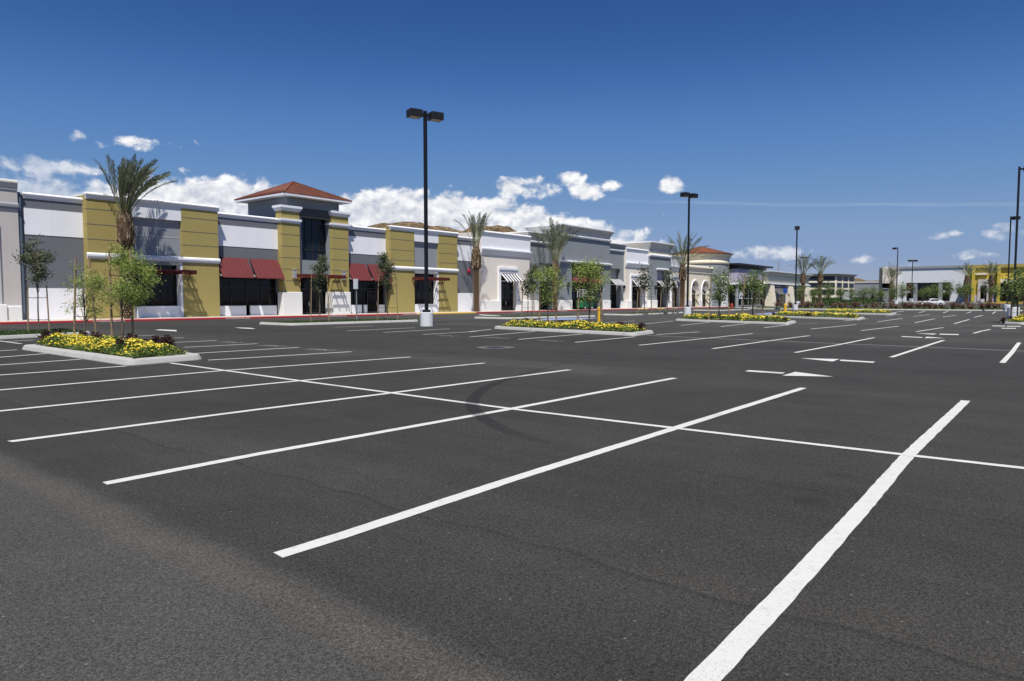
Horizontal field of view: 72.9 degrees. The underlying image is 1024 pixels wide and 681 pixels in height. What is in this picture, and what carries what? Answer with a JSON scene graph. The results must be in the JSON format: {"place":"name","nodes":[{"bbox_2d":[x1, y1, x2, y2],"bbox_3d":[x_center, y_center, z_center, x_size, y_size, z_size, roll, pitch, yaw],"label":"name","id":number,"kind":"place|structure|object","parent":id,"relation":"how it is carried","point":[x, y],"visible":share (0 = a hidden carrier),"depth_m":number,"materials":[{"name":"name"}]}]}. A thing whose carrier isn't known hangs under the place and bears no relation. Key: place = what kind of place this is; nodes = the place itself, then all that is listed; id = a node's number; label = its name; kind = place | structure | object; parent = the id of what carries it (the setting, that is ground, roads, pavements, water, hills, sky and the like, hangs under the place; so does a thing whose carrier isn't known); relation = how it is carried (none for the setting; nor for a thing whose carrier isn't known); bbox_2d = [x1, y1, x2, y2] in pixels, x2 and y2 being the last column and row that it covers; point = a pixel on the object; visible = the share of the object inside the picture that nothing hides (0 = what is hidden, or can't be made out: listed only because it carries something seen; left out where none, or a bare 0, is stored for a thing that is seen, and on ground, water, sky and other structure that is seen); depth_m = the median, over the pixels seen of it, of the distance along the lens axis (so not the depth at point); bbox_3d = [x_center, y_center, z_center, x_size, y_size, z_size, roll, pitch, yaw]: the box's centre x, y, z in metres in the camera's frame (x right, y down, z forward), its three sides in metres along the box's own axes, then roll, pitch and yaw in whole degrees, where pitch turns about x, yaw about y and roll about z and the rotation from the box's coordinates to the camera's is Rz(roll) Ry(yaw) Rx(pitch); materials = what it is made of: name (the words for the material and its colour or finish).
{"place":"outdoors","nodes":[
{"label":"outdoors","id":0,"kind":"place"},
{"bbox_2d":[0,328,83,335],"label":"lawn grass","id":1,"kind":"structure","parent":0,"point":[22,332],"depth_m":31.82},
{"bbox_2d":[265,318,413,322],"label":"lawn grass","id":2,"kind":"structure","parent":0,"point":[332,320],"depth_m":48.48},
{"bbox_2d":[0,306,707,321],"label":"sidewalk","id":3,"kind":"structure","parent":0,"point":[282,315],"depth_m":65.33,"materials":[{"name":"concrete"}]},
{"bbox_2d":[94,153,178,318],"bbox_3d":[-29.234,-8.132,54.001,5.130,13.068,5.539,3,4,38],"label":"date palm","id":4,"kind":"object","parent":3,"relation":"on","point":[127,186],"visible":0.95,"depth_m":53.41,"materials":[{"name":"green plant"}]},
{"bbox_2d":[453,212,489,311],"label":"date palm","id":5,"kind":"object","parent":3,"relation":"on","point":[476,257],"visible":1,"depth_m":85.74,"materials":[{"name":"plant"}]},
{"bbox_2d":[532,217,582,309],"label":"date palm","id":6,"kind":"object","parent":3,"relation":"on","point":[554,233],"visible":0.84,"depth_m":97.78,"materials":[{"name":"green plant"}]},
{"bbox_2d":[576,289,592,309],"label":"scissor lift","id":7,"kind":"object","parent":3,"relation":"on","point":[583,306],"visible":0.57,"depth_m":104.66,"materials":[{"name":"green paint"}]},
{"bbox_2d":[670,255,685,306],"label":"shop building","id":8,"kind":"structure","parent":3,"relation":"on","point":[675,301],"depth_m":135.97,"materials":[{"name":"beige paint"}]},
{"bbox_2d":[664,232,710,306],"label":"date palm","id":9,"kind":"object","parent":3,"relation":"on","point":[682,276],"visible":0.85,"depth_m":133.17,"materials":[{"name":"plant"}]},
{"bbox_2d":[367,222,516,232],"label":"hills","id":10,"kind":"structure","parent":0,"point":[499,228],"depth_m":751.85,"materials":[{"name":"brown soil"}]},
{"bbox_2d":[0,303,1023,680],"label":"car park ground","id":11,"kind":"structure","parent":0,"point":[676,555],"depth_m":5.62,"materials":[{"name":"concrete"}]},
{"bbox_2d":[0,178,25,320],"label":"shop building","id":12,"kind":"structure","parent":11,"relation":"on","point":[12,299],"depth_m":50.10,"materials":[{"name":"beige paint"}]},
{"bbox_2d":[0,329,90,338],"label":"kerbed island","id":13,"kind":"structure","parent":11,"relation":"on","point":[20,336],"depth_m":29.76,"materials":[{"name":"concrete"}]},
{"bbox_2d":[27,284,37,330],"bbox_3d":[-22.559,-1.475,32.611,0.535,2.402,0.068,0,3,-1],"label":"tree stake","id":14,"kind":"object","parent":13,"relation":"on","point":[28,297],"visible":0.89,"depth_m":32.59,"materials":[{"name":"brown wood"}]},
{"bbox_2d":[10,234,57,330],"bbox_3d":[-22.318,-2.635,32.669,1.744,4.732,1.771,0,3,-6],"label":"pear tree","id":15,"kind":"object","parent":13,"relation":"on","point":[40,272],"visible":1,"depth_m":32.39,"materials":[{"name":"green plant"}]},
{"bbox_2d":[22,344,201,365],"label":"kerbed island","id":16,"kind":"structure","parent":11,"relation":"on","point":[113,358],"depth_m":18.82,"materials":[{"name":"concrete"}]},
{"bbox_2d":[73,258,83,333],"bbox_3d":[-17.802,-1.705,28.445,0.506,3.355,0.120,0,3,-1],"label":"tree stake","id":17,"kind":"object","parent":16,"relation":"on","point":[74,314],"visible":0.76,"depth_m":28.41,"materials":[{"name":"brown wood"}]},
{"bbox_2d":[57,261,107,330],"bbox_3d":[-17.439,-1.649,28.488,1.855,3.233,2.027,3,5,44],"label":"sapling","id":18,"kind":"object","parent":16,"relation":"on","point":[83,300],"visible":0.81,"depth_m":28.42,"materials":[{"name":"green plant"}]},
{"bbox_2d":[83,258,96,332],"bbox_3d":[-17.298,-1.703,28.407,0.506,3.355,0.120,0,3,-1],"label":"tree stake","id":19,"kind":"object","parent":16,"relation":"on","point":[93,306],"visible":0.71,"depth_m":28.41,"materials":[{"name":"brown wood"}]},
{"bbox_2d":[36,332,188,357],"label":"yellow flowers","id":20,"kind":"object","parent":16,"relation":"on","point":[101,344],"visible":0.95,"depth_m":19.76,"materials":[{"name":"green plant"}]},
{"bbox_2d":[108,251,119,336],"bbox_3d":[-15.180,-1.692,26.525,0.445,3.550,0.088,0,3,4],"label":"tree stake","id":21,"kind":"object","parent":16,"relation":"on","point":[110,289],"visible":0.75,"depth_m":26.52,"materials":[{"name":"brown wood"}]},
{"bbox_2d":[74,239,165,336],"bbox_3d":[-14.947,-1.892,26.664,3.185,3.933,2.444,2,4,28],"label":"sapling","id":22,"kind":"object","parent":16,"relation":"on","point":[122,264],"visible":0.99,"depth_m":26.38,"materials":[{"name":"green plant"}]},
{"bbox_2d":[124,250,133,332],"bbox_3d":[-14.735,-1.693,26.552,0.445,3.550,0.088,0,3,4],"label":"tree stake","id":23,"kind":"object","parent":16,"relation":"on","point":[132,316],"visible":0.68,"depth_m":26.53,"materials":[{"name":"brown wood"}]},
{"bbox_2d":[156,333,175,347],"bbox_3d":[-10.530,0.072,21.096,0.604,0.584,0.681,-1,4,-23],"label":"foliage plant","id":24,"kind":"object","parent":16,"relation":"on","point":[167,340],"visible":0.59,"depth_m":21.05,"materials":[{"name":"purple plant"}]},
{"bbox_2d":[0,313,416,323],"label":"kerb","id":25,"kind":"structure","parent":11,"relation":"on","point":[36,322],"depth_m":56.10,"materials":[{"name":"red paint"}]},
{"bbox_2d":[20,181,475,319],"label":"store building","id":26,"kind":"structure","parent":11,"relation":"on","point":[264,253],"depth_m":65.16,"materials":[{"name":"grey paint"}]},
{"bbox_2d":[134,264,176,305],"bbox_3d":[-30.136,-4.767,58.329,0.120,3.720,3.816,3,4,38],"label":"window","id":27,"kind":"structure","parent":26,"relation":"in","point":[167,295],"depth_m":58.89,"materials":[{"name":"black glass"}]},
{"bbox_2d":[219,277,275,305],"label":"window","id":28,"kind":"structure","parent":26,"relation":"in","point":[233,291],"depth_m":65.42,"materials":[{"name":"black glass"}]},
{"bbox_2d":[301,289,318,313],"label":"door","id":29,"kind":"structure","parent":26,"relation":"in","point":[306,293],"depth_m":71.19,"materials":[{"name":"black glass"}]},
{"bbox_2d":[300,278,324,288],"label":"window","id":30,"kind":"structure","parent":26,"relation":"in","point":[305,282],"depth_m":70.95,"materials":[{"name":"black glass"}]},
{"bbox_2d":[301,217,325,260],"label":"window","id":31,"kind":"structure","parent":26,"relation":"in","point":[313,230],"depth_m":70.89,"materials":[{"name":"blue glass"}]},
{"bbox_2d":[320,289,325,313],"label":"window","id":32,"kind":"structure","parent":26,"relation":"in","point":[322,295],"depth_m":72.50,"materials":[{"name":"black glass"}]},
{"bbox_2d":[349,279,383,304],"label":"window","id":33,"kind":"structure","parent":26,"relation":"in","point":[363,286],"depth_m":76.36,"materials":[{"name":"black glass"}]},
{"bbox_2d":[367,291,376,312],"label":"door","id":34,"kind":"structure","parent":26,"relation":"in","point":[371,295],"depth_m":77.14,"materials":[{"name":"black glass"}]},
{"bbox_2d":[414,274,433,303],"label":"window","id":35,"kind":"structure","parent":26,"relation":"in","point":[419,285],"depth_m":82.84,"materials":[{"name":"black glass"}]},
{"bbox_2d":[260,319,417,325],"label":"kerbed island","id":36,"kind":"structure","parent":11,"relation":"on","point":[327,323],"depth_m":46.55,"materials":[{"name":"concrete"}]},
{"bbox_2d":[308,254,331,321],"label":"pear tree","id":37,"kind":"object","parent":36,"relation":"on","point":[319,269],"visible":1,"depth_m":46.37,"materials":[{"name":"green plant"}]},
{"bbox_2d":[373,252,396,319],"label":"pear tree","id":38,"kind":"object","parent":36,"relation":"on","point":[385,266],"visible":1,"depth_m":50.38,"materials":[{"name":"green plant"}]},
{"bbox_2d":[406,108,443,325],"bbox_3d":[-5.313,-7.360,42.784,2.200,13.350,0.799,-2,4,-31],"label":"lamp post","id":39,"kind":"object","parent":11,"relation":"on","point":[426,316],"visible":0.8,"depth_m":42.66,"materials":[{"name":"metal"}]},
{"bbox_2d":[458,230,531,310],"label":"shop building","id":40,"kind":"structure","parent":11,"relation":"on","point":[505,262],"depth_m":93.21,"materials":[{"name":"beige paint"}]},
{"bbox_2d":[501,273,512,291],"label":"window","id":41,"kind":"structure","parent":40,"relation":"in","point":[506,286],"depth_m":94.51,"materials":[{"name":"black glass"}]},
{"bbox_2d":[501,292,512,310],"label":"door","id":42,"kind":"structure","parent":40,"relation":"in","point":[506,297],"depth_m":94.89,"materials":[{"name":"black glass"}]},
{"bbox_2d":[0,311,1020,680],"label":"stall lines","id":43,"kind":"object","parent":11,"relation":"on","point":[736,645],"visible":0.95,"depth_m":5.80,"materials":[{"name":"white paint"}]},
{"bbox_2d":[2,341,1023,468],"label":"line","id":44,"kind":"object","parent":11,"relation":"on","point":[975,462],"visible":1,"depth_m":8.93,"materials":[{"name":"white paint"}]},
{"bbox_2d":[518,269,535,314],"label":"pear tree","id":45,"kind":"object","parent":11,"relation":"on","point":[527,284],"visible":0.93,"depth_m":66.42,"materials":[{"name":"green plant"}]},
{"bbox_2d":[474,315,594,318],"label":"kerbed island","id":46,"kind":"structure","parent":11,"relation":"on","point":[484,317],"depth_m":60.49,"materials":[{"name":"concrete"}]},
{"bbox_2d":[526,263,539,314],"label":"pear tree","id":47,"kind":"object","parent":46,"relation":"on","point":[533,266],"visible":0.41,"depth_m":68.46,"materials":[{"name":"green plant"}]},
{"bbox_2d":[527,262,567,320],"bbox_3d":[2.188,-2.960,43.393,2.701,4.073,2.656,0,3,5],"label":"sapling","id":48,"kind":"object","parent":11,"relation":"on","point":[548,276],"visible":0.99,"depth_m":43.30,"materials":[{"name":"green plant"}]},
{"bbox_2d":[476,309,636,312],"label":"kerb","id":49,"kind":"structure","parent":11,"relation":"on","point":[550,310],"depth_m":95.01,"materials":[{"name":"red paint"}]},
{"bbox_2d":[505,223,626,309],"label":"shop building","id":50,"kind":"structure","parent":11,"relation":"on","point":[595,243],"depth_m":107.14,"materials":[{"name":"paint"}]},
{"bbox_2d":[572,293,580,308],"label":"door","id":51,"kind":"structure","parent":50,"relation":"in","point":[574,295],"depth_m":110.10,"materials":[{"name":"black glass"}]},
{"bbox_2d":[494,326,653,335],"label":"kerbed island","id":52,"kind":"structure","parent":11,"relation":"on","point":[602,332],"depth_m":34.42,"materials":[{"name":"concrete"}]},
{"bbox_2d":[501,318,645,331],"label":"yellow flowers","id":53,"kind":"object","parent":52,"relation":"on","point":[580,324],"visible":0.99,"depth_m":35.07,"materials":[{"name":"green plant"}]},
{"bbox_2d":[577,269,588,326],"bbox_3d":[4.148,-2.490,40.465,0.750,3.503,0.104,0,3,-2],"label":"tree stake","id":54,"kind":"object","parent":11,"relation":"on","point":[578,310],"visible":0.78,"depth_m":40.42,"materials":[{"name":"brown wood"}]},
{"bbox_2d":[564,253,611,321],"bbox_3d":[4.433,-2.909,40.331,2.881,4.345,2.832,1,4,19],"label":"sapling","id":55,"kind":"object","parent":11,"relation":"on","point":[589,277],"visible":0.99,"depth_m":40.21,"materials":[{"name":"green plant"}]},
{"bbox_2d":[159,314,1020,376],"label":"direction arrows","id":56,"kind":"object","parent":11,"relation":"on","point":[798,374],"visible":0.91,"depth_m":18.76,"materials":[{"name":"white paint"}]},
{"bbox_2d":[624,247,648,307],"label":"shop building","id":57,"kind":"structure","parent":11,"relation":"on","point":[633,257],"depth_m":121.95,"materials":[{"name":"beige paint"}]},
{"bbox_2d":[632,294,639,307],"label":"door","id":58,"kind":"structure","parent":57,"relation":"in","point":[634,296],"depth_m":123.52,"materials":[{"name":"black glass"}]},
{"bbox_2d":[603,312,682,314],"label":"kerbed island","id":59,"kind":"structure","parent":11,"relation":"on","point":[643,313],"depth_m":75.15,"materials":[{"name":"concrete"}]},
{"bbox_2d":[634,262,653,314],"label":"pear tree","id":60,"kind":"object","parent":11,"relation":"on","point":[644,286],"visible":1,"depth_m":73.66,"materials":[{"name":"green plant"}]},
{"bbox_2d":[621,241,674,307],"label":"shop building","id":61,"kind":"structure","parent":11,"relation":"on","point":[659,256],"depth_m":127.80,"materials":[{"name":"paint"}]},
{"bbox_2d":[658,266,678,313],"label":"pear tree","id":62,"kind":"object","parent":11,"relation":"on","point":[667,285],"visible":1,"depth_m":78.05,"materials":[{"name":"green plant"}]},
{"bbox_2d":[680,192,697,314],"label":"lamp post","id":63,"kind":"object","parent":11,"relation":"on","point":[687,308],"visible":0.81,"depth_m":75.62,"materials":[{"name":"metal"}]},
{"bbox_2d":[674,246,732,306],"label":"round building","id":64,"kind":"structure","parent":11,"relation":"on","point":[699,281],"depth_m":150.46,"materials":[{"name":"beige paint"}]},
{"bbox_2d":[675,318,795,324],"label":"kerbed island","id":65,"kind":"structure","parent":11,"relation":"on","point":[790,322],"depth_m":49.37,"materials":[{"name":"concrete"}]},
{"bbox_2d":[704,265,735,319],"bbox_3d":[15.471,-3.477,51.255,2.113,4.183,2.401,-1,4,-19],"label":"sapling","id":66,"kind":"object","parent":65,"relation":"on","point":[724,280],"visible":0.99,"depth_m":51.11,"materials":[{"name":"green plant"}]},
{"bbox_2d":[680,313,790,321],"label":"yellow flowers","id":67,"kind":"object","parent":65,"relation":"on","point":[744,316],"visible":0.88,"depth_m":50.51,"materials":[{"name":"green plant"}]},
{"bbox_2d":[730,269,770,314],"bbox_3d":[18.219,-3.596,52.669,3.060,4.265,3.134,-3,4,-38],"label":"sapling","id":68,"kind":"object","parent":65,"relation":"on","point":[754,287],"visible":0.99,"depth_m":52.48,"materials":[{"name":"green plant"}]},
{"bbox_2d":[729,263,772,306],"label":"shop building","id":69,"kind":"structure","parent":11,"relation":"on","point":[737,270],"depth_m":160.97,"materials":[{"name":"paint"}]},
{"bbox_2d":[736,285,761,305],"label":"window","id":70,"kind":"structure","parent":69,"relation":"in","point":[739,303],"depth_m":165.60,"materials":[{"name":"glass"}]},
{"bbox_2d":[762,271,812,305],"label":"shop building","id":71,"kind":"structure","parent":11,"relation":"on","point":[779,281],"depth_m":181.40,"materials":[{"name":"beige paint"}]},
{"bbox_2d":[774,285,784,304],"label":"window","id":72,"kind":"structure","parent":71,"relation":"in","point":[779,297],"depth_m":182.12,"materials":[{"name":"glass"}]},
{"bbox_2d":[793,226,799,309],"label":"lamp post","id":73,"kind":"object","parent":11,"relation":"on","point":[795,304],"visible":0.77,"depth_m":110.68,"materials":[{"name":"metal"}]},
{"bbox_2d":[790,253,817,306],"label":"date palm","id":74,"kind":"object","parent":11,"relation":"on","point":[803,277],"visible":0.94,"depth_m":149.45,"materials":[{"name":"green plant"}]},
{"bbox_2d":[807,286,823,301],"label":"sapling","id":75,"kind":"object","parent":11,"relation":"on","point":[815,291],"visible":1,"depth_m":129.13,"materials":[{"name":"green plant"}]},
{"bbox_2d":[768,315,864,319],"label":"kerbed island","id":76,"kind":"structure","parent":11,"relation":"on","point":[824,317],"depth_m":59.54,"materials":[{"name":"concrete"}]},
{"bbox_2d":[774,310,859,317],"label":"yellow flowers","id":77,"kind":"object","parent":76,"relation":"on","point":[814,314],"visible":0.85,"depth_m":61.12,"materials":[{"name":"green plant"}]},
{"bbox_2d":[808,256,835,304],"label":"date palm","id":78,"kind":"object","parent":11,"relation":"on","point":[820,279],"visible":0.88,"depth_m":149.44,"materials":[{"name":"green plant"}]},
{"bbox_2d":[822,281,836,302],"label":"sapling","id":79,"kind":"object","parent":11,"relation":"on","point":[828,293],"visible":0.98,"depth_m":130.21,"materials":[{"name":"green plant"}]},
{"bbox_2d":[823,311,895,314],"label":"kerbed island","id":80,"kind":"structure","parent":11,"relation":"on","point":[880,313],"depth_m":76.30,"materials":[{"name":"concrete"}]},
{"bbox_2d":[822,308,893,312],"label":"yellow flowers","id":81,"kind":"object","parent":80,"relation":"on","point":[858,310],"visible":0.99,"depth_m":79.21,"materials":[{"name":"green plant"}]},
{"bbox_2d":[854,285,870,305],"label":"sapling","id":82,"kind":"object","parent":11,"relation":"on","point":[863,294],"visible":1,"depth_m":133.81,"materials":[{"name":"green plant"}]},
{"bbox_2d":[748,308,1022,310],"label":"kerbed island","id":83,"kind":"structure","parent":11,"relation":"on","point":[893,309],"depth_m":107.34,"materials":[{"name":"concrete"}]},
{"bbox_2d":[753,306,1022,309],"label":"ground cover","id":84,"kind":"object","parent":83,"relation":"on","point":[991,308],"visible":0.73,"depth_m":112.15,"materials":[{"name":"green plant"}]},
{"bbox_2d":[881,263,906,301],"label":"date palm","id":85,"kind":"object","parent":11,"relation":"on","point":[891,272],"visible":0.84,"depth_m":184.44,"materials":[{"name":"green plant"}]},
{"bbox_2d":[888,283,899,302],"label":"sapling","id":86,"kind":"object","parent":11,"relation":"on","point":[892,292],"visible":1,"depth_m":132.52,"materials":[{"name":"green plant"}]},
{"bbox_2d":[897,282,909,301],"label":"sapling","id":87,"kind":"object","parent":11,"relation":"on","point":[901,288],"visible":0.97,"depth_m":133.20,"materials":[{"name":"green plant"}]},
{"bbox_2d":[878,265,966,301],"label":"box store","id":88,"kind":"structure","parent":11,"relation":"on","point":[924,277],"depth_m":185.55,"materials":[{"name":"grey paint"}]},
{"bbox_2d":[928,282,942,298],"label":"sapling","id":89,"kind":"object","parent":11,"relation":"on","point":[933,288],"visible":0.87,"depth_m":138.18,"materials":[{"name":"green plant"}]},
{"bbox_2d":[940,279,956,306],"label":"sapling","id":90,"kind":"object","parent":11,"relation":"on","point":[948,291],"visible":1,"depth_m":128.38,"materials":[{"name":"green plant"}]},
{"bbox_2d":[953,263,976,303],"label":"date palm","id":91,"kind":"object","parent":11,"relation":"on","point":[967,278],"visible":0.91,"depth_m":159.55,"materials":[{"name":"green plant"}]},
{"bbox_2d":[956,281,975,306],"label":"sapling","id":92,"kind":"object","parent":11,"relation":"on","point":[962,289],"visible":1,"depth_m":128.01,"materials":[{"name":"green plant"}]},
{"bbox_2d":[978,260,1004,301],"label":"date palm","id":93,"kind":"object","parent":11,"relation":"on","point":[991,277],"visible":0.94,"depth_m":159.48,"materials":[{"name":"green plant"}]},
{"bbox_2d":[985,285,1002,303],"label":"sapling","id":94,"kind":"object","parent":11,"relation":"on","point":[991,292],"visible":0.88,"depth_m":134.50,"materials":[{"name":"green plant"}]},
{"bbox_2d":[967,264,1023,301],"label":"box store","id":95,"kind":"structure","parent":11,"relation":"on","point":[978,278],"depth_m":171.38,"materials":[{"name":"yellow paint"}]},
{"bbox_2d":[1003,216,1020,310],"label":"lamp post","id":96,"kind":"object","parent":11,"relation":"on","point":[1011,219],"visible":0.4,"depth_m":96.58,"materials":[{"name":"metal"}]},
{"bbox_2d":[1000,321,1023,324],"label":"kerbed island","id":97,"kind":"structure","parent":11,"relation":"on","point":[1016,322],"depth_m":46.36,"materials":[{"name":"concrete"}]},
{"bbox_2d":[994,266,1023,316],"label":"sapling","id":98,"kind":"object","parent":97,"relation":"on","point":[1018,287],"visible":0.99,"depth_m":49.29,"materials":[{"name":"green plant"}]},
{"bbox_2d":[1007,166,1023,317],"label":"lamp post","id":99,"kind":"object","parent":11,"relation":"on","point":[1014,311],"visible":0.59,"depth_m":60.62,"materials":[{"name":"metal"}]},
{"bbox_2d":[0,0,1023,280],"label":"sky","id":100,"kind":"structure","parent":0,"point":[870,128],"materials":[{"name":"blue"}]},
{"bbox_2d":[480,314,586,316],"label":"lawn grass","id":101,"kind":"structure","parent":0,"point":[533,316],"depth_m":62.66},
{"bbox_2d":[809,274,856,297],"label":"office building","id":102,"kind":"structure","parent":0,"point":[845,281],"depth_m":329.83,"materials":[{"name":"beige paint"}]},
{"bbox_2d":[809,276,834,280],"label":"window","id":103,"kind":"structure","parent":102,"relation":"in","point":[813,278],"depth_m":329.42,"materials":[{"name":"blue glass"}]},
{"bbox_2d":[807,296,886,305],"bbox_3d":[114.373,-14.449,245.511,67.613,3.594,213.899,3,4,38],"label":"flower bed","id":104,"kind":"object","parent":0,"point":[839,301],"depth_m":198.89,"materials":[{"name":"plant"}]},
{"label":"open ground","id":105,"kind":"structure","parent":0,"visible":0},
{"bbox_2d":[854,281,878,297],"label":"building","id":106,"kind":"structure","parent":105,"relation":"on","point":[859,284],"depth_m":375.25,"materials":[{"name":"grey paint"}]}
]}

